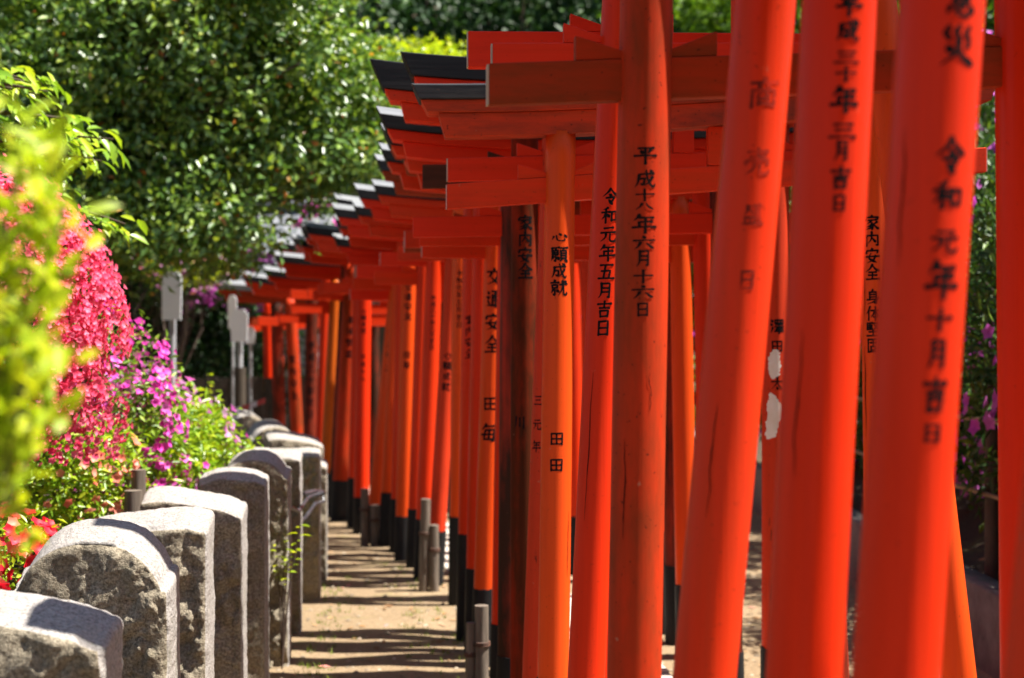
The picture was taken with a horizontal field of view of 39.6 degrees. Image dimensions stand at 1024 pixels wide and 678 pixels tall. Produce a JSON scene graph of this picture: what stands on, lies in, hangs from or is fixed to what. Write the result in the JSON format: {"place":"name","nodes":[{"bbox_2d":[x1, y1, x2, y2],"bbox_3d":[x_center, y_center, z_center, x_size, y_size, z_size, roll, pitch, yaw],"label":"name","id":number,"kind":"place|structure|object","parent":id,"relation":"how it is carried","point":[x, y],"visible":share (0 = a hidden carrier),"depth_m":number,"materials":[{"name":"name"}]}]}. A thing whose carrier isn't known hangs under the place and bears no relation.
{"place":"outdoors","nodes":[
{"label":"outdoors","id":0,"kind":"place"},
{"bbox_2d":[195,373,223,434],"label":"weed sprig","id":1,"kind":"object","parent":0,"point":[212,394],"visible":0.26,"depth_m":9.60,"materials":[{"name":"green plant"}]},
{"bbox_2d":[292,193,377,326],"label":"azalea bush","id":2,"kind":"object","parent":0,"point":[315,217],"visible":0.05,"depth_m":15.02,"materials":[{"name":"plant"}]},
{"bbox_2d":[7,371,992,677],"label":"ground","id":3,"kind":"structure","parent":0,"point":[399,641],"depth_m":8.19,"materials":[{"name":"soil"}]},
{"bbox_2d":[0,501,67,590],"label":"azalea bush","id":4,"kind":"object","parent":3,"relation":"on","point":[46,526],"visible":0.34,"depth_m":4.67,"materials":[{"name":"red plant"}]},
{"bbox_2d":[0,96,122,562],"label":"young leaf shrub","id":5,"kind":"object","parent":3,"relation":"on","point":[23,422],"visible":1,"depth_m":1.46,"materials":[{"name":"plant"}]},
{"bbox_2d":[0,589,123,677],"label":"stone post","id":6,"kind":"object","parent":3,"relation":"on","point":[41,636],"visible":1,"depth_m":2.97,"materials":[{"name":"stone"}]},
{"bbox_2d":[0,153,144,468],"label":"azalea bush","id":7,"kind":"object","parent":3,"relation":"on","point":[81,335],"visible":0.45,"depth_m":5.34,"materials":[{"name":"pink plant"}]},
{"bbox_2d":[0,65,148,246],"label":"young tree","id":8,"kind":"object","parent":3,"relation":"on","point":[74,134],"visible":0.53,"depth_m":6.18,"materials":[{"name":"green plant"}]},
{"bbox_2d":[0,403,169,577],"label":"azalea bush","id":9,"kind":"object","parent":3,"relation":"on","point":[67,507],"visible":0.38,"depth_m":6.09,"materials":[{"name":"green plant"}]},
{"bbox_2d":[14,518,180,677],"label":"stone post","id":10,"kind":"object","parent":3,"relation":"on","point":[127,573],"visible":0.6,"depth_m":3.95,"materials":[{"name":"stone"}]},
{"bbox_2d":[1,5,198,331],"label":"forest tree","id":11,"kind":"object","parent":3,"relation":"on","point":[103,41],"depth_m":22.76,"materials":[{"name":"green plant"}]},
{"bbox_2d":[124,474,130,487],"bbox_3d":[-1.685,0.932,6.250,0.039,0.679,0.039,0,0,0],"label":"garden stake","id":12,"kind":"object","parent":3,"relation":"on","point":[128,481],"visible":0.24,"depth_m":6.23,"materials":[{"name":"wood"}]},
{"bbox_2d":[30,300,226,519],"bbox_3d":[-2.000,0.479,6.848,1.233,1.408,1.158,0,0,0],"label":"azalea bush","id":13,"kind":"object","parent":3,"relation":"on","point":[164,409],"visible":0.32,"depth_m":6.79,"materials":[{"name":"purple plant"}]},
{"bbox_2d":[124,489,141,511],"bbox_3d":[-1.598,0.995,6.000,0.075,0.712,0.075,0,0,0],"label":"garden stake","id":14,"kind":"object","parent":3,"relation":"on","point":[132,500],"visible":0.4,"depth_m":5.97,"materials":[{"name":"brown wood"}]},
{"bbox_2d":[131,469,145,500],"bbox_3d":[-1.615,0.954,6.150,0.065,0.779,0.065,0,0,0],"label":"garden stake","id":15,"kind":"object","parent":3,"relation":"on","point":[138,480],"visible":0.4,"depth_m":6.12,"materials":[{"name":"brown wood"}]},
{"bbox_2d":[34,359,262,517],"bbox_3d":[-2.019,0.713,7.637,1.518,1.235,1.786,0,0,0],"label":"azalea bush","id":16,"kind":"object","parent":3,"relation":"on","point":[216,457],"visible":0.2,"depth_m":7.35,"materials":[{"name":"green plant"}]},
{"bbox_2d":[99,506,214,677],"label":"stone post","id":17,"kind":"object","parent":3,"relation":"on","point":[184,535],"visible":0.43,"depth_m":4.76,"materials":[{"name":"stone"}]},
{"bbox_2d":[162,271,181,409],"bbox_3d":[-3.253,0.502,13.627,0.190,2.295,0.077,0,0,0],"label":"sign board","id":18,"kind":"object","parent":3,"relation":"on","point":[171,306],"visible":0.46,"depth_m":13.59,"materials":[{"name":"white paint"}]},
{"bbox_2d":[133,250,234,460],"bbox_3d":[-3.308,0.263,14.415,1.016,2.780,0.870,0,0,0],"label":"azalea bush","id":19,"kind":"object","parent":3,"relation":"on","point":[180,348],"visible":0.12,"depth_m":14.34,"materials":[{"name":"purple plant"}]},
{"bbox_2d":[94,247,278,375],"bbox_3d":[-3.930,0.219,16.677,2.851,2.864,1.559,0,0,0],"label":"azalea bush","id":20,"kind":"object","parent":3,"relation":"on","point":[146,301],"visible":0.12,"depth_m":16.53,"materials":[{"name":"purple plant"}]},
{"bbox_2d":[140,486,247,677],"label":"stone post","id":21,"kind":"object","parent":3,"relation":"on","point":[230,553],"visible":0.47,"depth_m":5.61,"materials":[{"name":"stone"}]},
{"bbox_2d":[93,48,318,419],"bbox_3d":[-5.403,-0.995,17.418,6.444,5.775,3.774,0,0,0],"label":"evergreen tree","id":22,"kind":"object","parent":3,"relation":"on","point":[215,321],"visible":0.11,"depth_m":17.11,"materials":[{"name":"green plant"}]},
{"bbox_2d":[113,376,317,482],"bbox_3d":[-3.575,1.028,15.524,3.350,1.245,0.072,0,0,0],"label":"wooden fence","id":23,"kind":"object","parent":3,"relation":"on","point":[258,393],"visible":0.11,"depth_m":15.49,"materials":[{"name":"brown wood"}]},
{"bbox_2d":[0,0,433,373],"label":"evergreen tree","id":24,"kind":"object","parent":3,"relation":"on","point":[275,62],"visible":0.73,"depth_m":11.08,"materials":[{"name":"green plant"}]},
{"bbox_2d":[228,295,236,405],"bbox_3d":[-2.930,0.594,14.919,0.091,2.112,0.062,0,0,0],"label":"sign board","id":25,"kind":"object","parent":3,"relation":"on","point":[232,302],"visible":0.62,"depth_m":14.89,"materials":[{"name":"white paint"}]},
{"bbox_2d":[197,467,269,677],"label":"stone post","id":26,"kind":"object","parent":3,"relation":"on","point":[249,487],"visible":0.37,"depth_m":6.30,"materials":[{"name":"stone"}]},
{"bbox_2d":[202,398,266,419],"bbox_3d":[-2.658,1.106,13.623,0.626,1.088,0.054,0,0,0],"label":"wooden railing","id":27,"kind":"object","parent":3,"relation":"on","point":[263,401],"visible":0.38,"depth_m":13.60,"materials":[{"name":"brown wood"}]},
{"bbox_2d":[230,309,247,407],"bbox_3d":[-2.742,0.675,14.335,0.174,1.950,0.118,0,0,0],"label":"sign board","id":28,"kind":"object","parent":3,"relation":"on","point":[239,326],"visible":0.5,"depth_m":14.29,"materials":[{"name":"white paint"}]},
{"bbox_2d":[220,409,260,465],"bbox_3d":[-2.158,1.136,11.435,0.334,1.129,0.292,0,0,-30],"label":"stone post","id":29,"kind":"object","parent":3,"relation":"on","point":[246,419],"visible":0.07,"depth_m":11.32,"materials":[{"name":"stone"}]},
{"bbox_2d":[245,326,254,411],"bbox_3d":[-2.799,0.758,15.220,0.111,1.784,0.065,0,0,0],"label":"sign board","id":30,"kind":"object","parent":3,"relation":"on","point":[251,336],"visible":0.49,"depth_m":15.22,"materials":[{"name":"white paint"}]},
{"bbox_2d":[227,449,291,666],"bbox_3d":[-1.270,1.124,7.016,0.353,1.152,0.207,0,0,-4],"label":"stone post","id":31,"kind":"object","parent":3,"relation":"on","point":[274,467],"visible":0.36,"depth_m":6.96,"materials":[{"name":"stone"}]},
{"bbox_2d":[244,419,288,448],"bbox_3d":[-1.861,1.162,10.947,0.377,1.077,0.280,0,0,-24],"label":"stone post","id":32,"kind":"object","parent":3,"relation":"on","point":[260,428],"visible":0.12,"depth_m":10.87,"materials":[{"name":"stone"}]},
{"bbox_2d":[244,447,302,633],"bbox_3d":[-1.314,1.148,7.763,0.334,1.105,0.188,0,0,-5],"label":"stone post","id":33,"kind":"object","parent":3,"relation":"on","point":[292,459],"visible":0.24,"depth_m":7.70,"materials":[{"name":"stone"}]},
{"bbox_2d":[291,489,325,521],"bbox_3d":[-1.157,0.930,7.900,0.096,0.189,1.405,0,0,0],"label":"iron bracket","id":34,"kind":"object","parent":33,"relation":"attached to","point":[315,492],"visible":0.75,"depth_m":8.19,"materials":[{"name":"grey metal"}]},
{"bbox_2d":[230,280,319,377],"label":"torii gate","id":35,"kind":"structure","parent":3,"relation":"on","point":[266,330],"depth_m":15.85,"materials":[{"name":"paint"}]},
{"bbox_2d":[183,198,384,427],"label":"shrine building","id":36,"kind":"structure","parent":3,"relation":"on","point":[294,214],"depth_m":20.07,"materials":[{"name":"grey paint"}]},
{"bbox_2d":[379,326,384,375],"bbox_3d":[-1.550,0.650,19.380,0.600,1.900,0.040,0,0,0],"label":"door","id":37,"kind":"structure","parent":36,"relation":"in","point":[381,328],"depth_m":19.36,"materials":[{"name":"brown wood"}]},
{"bbox_2d":[270,524,310,668],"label":"weed sprig","id":38,"kind":"object","parent":3,"relation":"on","point":[283,635],"visible":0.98,"depth_m":6.90,"materials":[{"name":"green plant"}]},
{"bbox_2d":[264,430,323,458],"bbox_3d":[-1.572,1.182,10.256,0.410,1.036,0.282,0,0,-16],"label":"stone post","id":39,"kind":"object","parent":3,"relation":"on","point":[280,439],"visible":0.09,"depth_m":10.19,"materials":[{"name":"stone"}]},
{"bbox_2d":[272,447,320,600],"bbox_3d":[-1.344,1.184,8.706,0.352,1.032,0.195,0,0,-6],"label":"stone post","id":40,"kind":"object","parent":3,"relation":"on","point":[311,551],"visible":0.27,"depth_m":8.64,"materials":[{"name":"stone"}]},
{"bbox_2d":[215,280,379,484],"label":"torii gate","id":41,"kind":"structure","parent":3,"relation":"on","point":[277,358],"depth_m":15.24,"materials":[{"name":"paint"}]},
{"bbox_2d":[274,239,329,441],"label":"torii gate","id":42,"kind":"structure","parent":3,"relation":"on","point":[298,294],"depth_m":13.56,"materials":[{"name":"paint"}]},
{"bbox_2d":[299,334,318,376],"bbox_3d":[-2.422,0.760,18.000,0.624,1.680,0.720,0,0,0],"label":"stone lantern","id":43,"kind":"object","parent":3,"relation":"on","point":[302,361],"visible":0.02,"depth_m":17.82,"materials":[{"name":"stone"}]},
{"bbox_2d":[241,271,384,433],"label":"torii gate","id":44,"kind":"structure","parent":3,"relation":"on","point":[267,289],"depth_m":14.62,"materials":[{"name":"paint"}]},
{"bbox_2d":[263,265,385,437],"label":"torii gate","id":45,"kind":"structure","parent":3,"relation":"on","point":[280,280],"depth_m":13.95,"materials":[{"name":"paint"}]},
{"bbox_2d":[321,458,327,579],"bbox_3d":[-1.384,1.232,9.467,0.315,0.936,0.226,0,0,-8],"label":"stone post","id":46,"kind":"object","parent":3,"relation":"on","point":[324,525],"visible":0.14,"depth_m":9.41,"materials":[{"name":"stone"}]},
{"bbox_2d":[300,225,356,527],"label":"torii gate","id":47,"kind":"structure","parent":3,"relation":"on","point":[350,492],"depth_m":12.06,"materials":[{"name":"paint"}]},
{"bbox_2d":[274,251,387,498],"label":"torii gate","id":48,"kind":"structure","parent":3,"relation":"on","point":[295,265],"depth_m":13.16,"materials":[{"name":"orange paint"}]},
{"bbox_2d":[303,221,370,533],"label":"torii gate","id":49,"kind":"structure","parent":3,"relation":"on","point":[321,235],"depth_m":11.65,"materials":[{"name":"paint"}]},
{"bbox_2d":[359,488,369,545],"bbox_3d":[-1.140,1.404,11.006,0.082,0.492,0.080,0,0,0],"label":"support stake","id":50,"kind":"object","parent":3,"relation":"on","point":[364,535],"visible":0.94,"depth_m":10.98,"materials":[{"name":"brown wood"}]},
{"bbox_2d":[138,0,591,197],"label":"forest tree","id":51,"kind":"object","parent":3,"relation":"on","point":[392,16],"visible":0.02,"depth_m":23.95,"materials":[{"name":"green plant"}]},
{"bbox_2d":[334,193,401,552],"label":"torii gate","id":52,"kind":"structure","parent":3,"relation":"on","point":[344,199],"depth_m":10.66,"materials":[{"name":"paint"}]},
{"bbox_2d":[291,233,447,516],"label":"torii gate","id":53,"kind":"structure","parent":3,"relation":"on","point":[306,258],"depth_m":12.87,"materials":[{"name":"paint"}]},
{"bbox_2d":[296,235,449,520],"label":"torii gate","id":54,"kind":"structure","parent":3,"relation":"on","point":[338,510],"depth_m":12.44,"materials":[{"name":"paint"}]},
{"bbox_2d":[332,203,416,560],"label":"torii gate","id":55,"kind":"structure","parent":3,"relation":"on","point":[347,216],"depth_m":10.25,"materials":[{"name":"orange paint"}]},
{"bbox_2d":[369,505,379,545],"bbox_3d":[-1.063,1.468,11.006,0.088,0.365,0.086,0,0,0],"label":"support stake","id":56,"kind":"object","parent":3,"relation":"on","point":[374,519],"visible":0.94,"depth_m":10.97,"materials":[{"name":"brown wood"}]},
{"bbox_2d":[292,560,464,677],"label":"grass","id":57,"kind":"structure","parent":3,"relation":"on","point":[319,663],"depth_m":7.74,"materials":[{"name":"plant"}]},
{"bbox_2d":[332,233,442,543],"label":"torii gate","id":58,"kind":"structure","parent":3,"relation":"on","point":[361,256],"depth_m":11.15,"materials":[{"name":"red paint"}]},
{"bbox_2d":[333,214,443,546],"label":"torii gate","id":59,"kind":"structure","parent":3,"relation":"on","point":[369,284],"depth_m":10.91,"materials":[{"name":"red paint"}]},
{"bbox_2d":[352,201,444,567],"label":"torii gate","id":60,"kind":"structure","parent":3,"relation":"on","point":[407,275],"depth_m":9.86,"materials":[{"name":"paint"}]},
{"bbox_2d":[347,27,466,196],"bbox_3d":[-0.913,-0.974,17.051,3.175,5.382,2.371,0,0,0],"label":"maple tree","id":61,"kind":"object","parent":3,"relation":"on","point":[435,48],"visible":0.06,"depth_m":16.77,"materials":[{"name":"yellow plant"}]},
{"bbox_2d":[418,498,430,591],"bbox_3d":[-0.554,1.332,9.008,0.084,0.638,0.079,0,0,0],"label":"support stake","id":62,"kind":"object","parent":3,"relation":"on","point":[423,579],"visible":0.94,"depth_m":8.98,"materials":[{"name":"grey wood"}]},
{"bbox_2d":[428,524,439,591],"bbox_3d":[-0.495,1.414,9.008,0.080,0.472,0.079,0,0,0],"label":"support stake","id":63,"kind":"object","parent":3,"relation":"on","point":[434,549],"visible":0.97,"depth_m":8.98,"materials":[{"name":"grey wood"}]},
{"bbox_2d":[374,154,539,605],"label":"torii gate","id":64,"kind":"structure","parent":3,"relation":"on","point":[389,176],"depth_m":8.53,"materials":[{"name":"orange paint"}]},
{"bbox_2d":[354,183,581,579],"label":"torii gate","id":65,"kind":"structure","parent":3,"relation":"on","point":[368,197],"depth_m":9.46,"materials":[{"name":"paint"}]},
{"bbox_2d":[464,622,475,677],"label":"support stake","id":66,"kind":"object","parent":3,"relation":"on","point":[469,654],"visible":1,"depth_m":6.13,"materials":[{"name":"grey wood"}]},
{"bbox_2d":[371,179,588,585],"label":"torii gate","id":67,"kind":"structure","parent":3,"relation":"on","point":[406,207],"depth_m":9.16,"materials":[{"name":"paint"}]},
{"bbox_2d":[473,604,490,677],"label":"support stake","id":68,"kind":"object","parent":3,"relation":"on","point":[482,643],"visible":1,"depth_m":6.12,"materials":[{"name":"grey wood"}]},
{"bbox_2d":[379,143,664,641],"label":"torii gate","id":69,"kind":"structure","parent":3,"relation":"on","point":[397,167],"depth_m":7.55,"materials":[{"name":"paint"}]},
{"bbox_2d":[381,127,675,650],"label":"torii gate","id":70,"kind":"structure","parent":3,"relation":"on","point":[474,403],"depth_m":7.28,"materials":[{"name":"paint"}]},
{"bbox_2d":[380,123,710,677],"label":"torii gate","id":71,"kind":"structure","parent":3,"relation":"on","point":[701,243],"depth_m":6.63,"materials":[{"name":"paint"}]},
{"bbox_2d":[401,159,694,666],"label":"torii gate","id":72,"kind":"structure","parent":3,"relation":"on","point":[680,258],"depth_m":7.03,"materials":[{"name":"orange paint"}]},
{"bbox_2d":[379,0,724,396],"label":"forest tree","id":73,"kind":"object","parent":3,"relation":"on","point":[588,13],"visible":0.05,"depth_m":24.47,"materials":[{"name":"green plant"}]},
{"bbox_2d":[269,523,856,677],"bbox_3d":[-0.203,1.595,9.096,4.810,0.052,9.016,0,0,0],"label":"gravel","id":74,"kind":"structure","parent":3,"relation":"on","point":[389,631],"depth_m":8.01,"materials":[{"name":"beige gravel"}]},
{"bbox_2d":[370,58,793,677],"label":"torii gate","id":75,"kind":"structure","parent":3,"relation":"on","point":[394,80],"depth_m":5.81,"materials":[{"name":"paint"}]},
{"bbox_2d":[376,106,793,677],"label":"torii gate","id":76,"kind":"structure","parent":3,"relation":"on","point":[428,143],"depth_m":6.25,"materials":[{"name":"paint"}]},
{"bbox_2d":[400,52,848,677],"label":"torii gate","id":77,"kind":"structure","parent":3,"relation":"on","point":[426,68],"depth_m":5.46,"materials":[{"name":"paint"}]},
{"bbox_2d":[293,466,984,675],"bbox_3d":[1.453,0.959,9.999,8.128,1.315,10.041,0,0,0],"label":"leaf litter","id":78,"kind":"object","parent":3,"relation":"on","point":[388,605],"visible":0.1,"depth_m":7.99,"materials":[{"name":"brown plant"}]},
{"bbox_2d":[693,332,695,426],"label":"azalea bush","id":79,"kind":"object","parent":3,"relation":"on","point":[694,387],"depth_m":19.45,"materials":[{"name":"green plant"}]},
{"bbox_2d":[411,83,993,677],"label":"torii gate","id":80,"kind":"structure","parent":3,"relation":"on","point":[559,187],"depth_m":5.00,"materials":[{"name":"orange paint"}]},
{"bbox_2d":[467,14,993,677],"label":"torii gate","id":81,"kind":"structure","parent":3,"relation":"on","point":[479,50],"depth_m":4.07,"materials":[{"name":"paint"}]},
{"bbox_2d":[491,0,976,677],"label":"torii gate","id":82,"kind":"structure","parent":3,"relation":"on","point":[589,624],"depth_m":3.72,"materials":[{"name":"paint"}]},
{"bbox_2d":[672,0,796,677],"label":"torii gate","id":83,"kind":"structure","parent":3,"relation":"on","point":[729,406],"depth_m":2.49,"materials":[{"name":"paint"}]},
{"bbox_2d":[486,0,1023,677],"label":"torii gate","id":84,"kind":"structure","parent":3,"relation":"on","point":[646,74],"depth_m":3.00,"materials":[{"name":"paint"}]},
{"bbox_2d":[596,0,993,407],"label":"forest tree","id":85,"kind":"object","parent":3,"relation":"on","point":[708,22],"visible":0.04,"depth_m":22.38,"materials":[{"name":"green plant"}]},
{"bbox_2d":[758,202,860,441],"bbox_3d":[3.045,-0.164,13.782,2.023,2.809,1.779,0,0,3],"label":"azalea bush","id":86,"kind":"object","parent":3,"relation":"on","point":[760,428],"depth_m":13.60,"materials":[{"name":"green plant"}]},
{"bbox_2d":[765,0,876,677],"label":"torii gate","id":87,"kind":"structure","parent":3,"relation":"on","point":[812,511],"depth_m":2.08,"materials":[{"name":"paint"}]},
{"bbox_2d":[853,330,862,463],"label":"azalea bush","id":88,"kind":"object","parent":3,"relation":"on","point":[858,455],"depth_m":12.09,"materials":[{"name":"green plant"}]},
{"bbox_2d":[752,461,999,677],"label":"retaining wall","id":89,"kind":"structure","parent":3,"relation":"on","point":[983,595],"depth_m":7.00,"materials":[{"name":"concrete"}]},
{"bbox_2d":[761,383,998,580],"bbox_3d":[2.489,0.780,8.650,0.102,1.100,10.500,0,0,0],"label":"rail fence","id":90,"kind":"object","parent":3,"relation":"on","point":[991,566],"visible":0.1,"depth_m":7.37,"materials":[{"name":"brown wood"}]},
{"bbox_2d":[851,0,985,677],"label":"torii gate","id":91,"kind":"structure","parent":3,"relation":"on","point":[905,537],"depth_m":1.82,"materials":[{"name":"paint"}]},
{"bbox_2d":[853,135,994,478],"bbox_3d":[3.088,-0.185,10.644,2.023,2.915,1.779,0,0,-28],"label":"azalea bush","id":92,"kind":"object","parent":3,"relation":"on","point":[859,422],"visible":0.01,"depth_m":10.54,"materials":[{"name":"green plant"}]},
{"bbox_2d":[861,92,996,502],"bbox_3d":[3.203,-0.198,9.075,1.779,2.807,2.023,0,0,-43],"label":"azalea bush","id":93,"kind":"object","parent":3,"relation":"on","point":[961,430],"visible":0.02,"depth_m":8.86,"materials":[{"name":"green plant"}]},
{"bbox_2d":[955,125,997,533],"bbox_3d":[3.040,-0.080,7.543,1.779,2.692,2.023,0,0,31],"label":"azalea bush","id":94,"kind":"object","parent":3,"relation":"on","point":[983,370],"visible":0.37,"depth_m":7.40,"materials":[{"name":"green plant"}]},
{"bbox_2d":[969,32,994,277],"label":"azalea bush","id":95,"kind":"object","parent":3,"relation":"on","point":[992,109],"visible":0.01,"depth_m":11.99,"materials":[{"name":"green plant"}]},
{"bbox_2d":[977,1,994,143],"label":"forest tree","id":96,"kind":"object","parent":3,"relation":"on","point":[987,13],"visible":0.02,"depth_m":21.12,"materials":[{"name":"green plant"}]},
{"bbox_2d":[977,31,994,168],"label":"azalea bush","id":97,"kind":"object","parent":3,"relation":"on","point":[984,116],"depth_m":13.29,"materials":[{"name":"green plant"}]},
{"bbox_2d":[988,308,997,463],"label":"azalea bush","id":98,"kind":"object","parent":3,"relation":"on","point":[994,405],"visible":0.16,"depth_m":6.33,"materials":[{"name":"purple plant"}]},
{"bbox_2d":[1003,463,1023,677],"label":"torii gate","id":99,"kind":"structure","parent":3,"relation":"on","point":[1014,660],"depth_m":1.56,"materials":[{"name":"paint"}]},
{"bbox_2d":[369,489,671,677],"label":"path","id":100,"kind":"structure","parent":0,"point":[665,672],"depth_m":9.93,"materials":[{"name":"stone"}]},
{"bbox_2d":[148,1,993,355],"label":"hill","id":101,"kind":"structure","parent":0,"point":[490,21],"depth_m":45.34,"materials":[{"name":"green plant"}]},
{"bbox_2d":[10,0,993,355],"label":"distant wood","id":102,"kind":"object","parent":101,"relation":"on","point":[528,28],"depth_m":40.79,"materials":[{"name":"green plant"}]}
]}

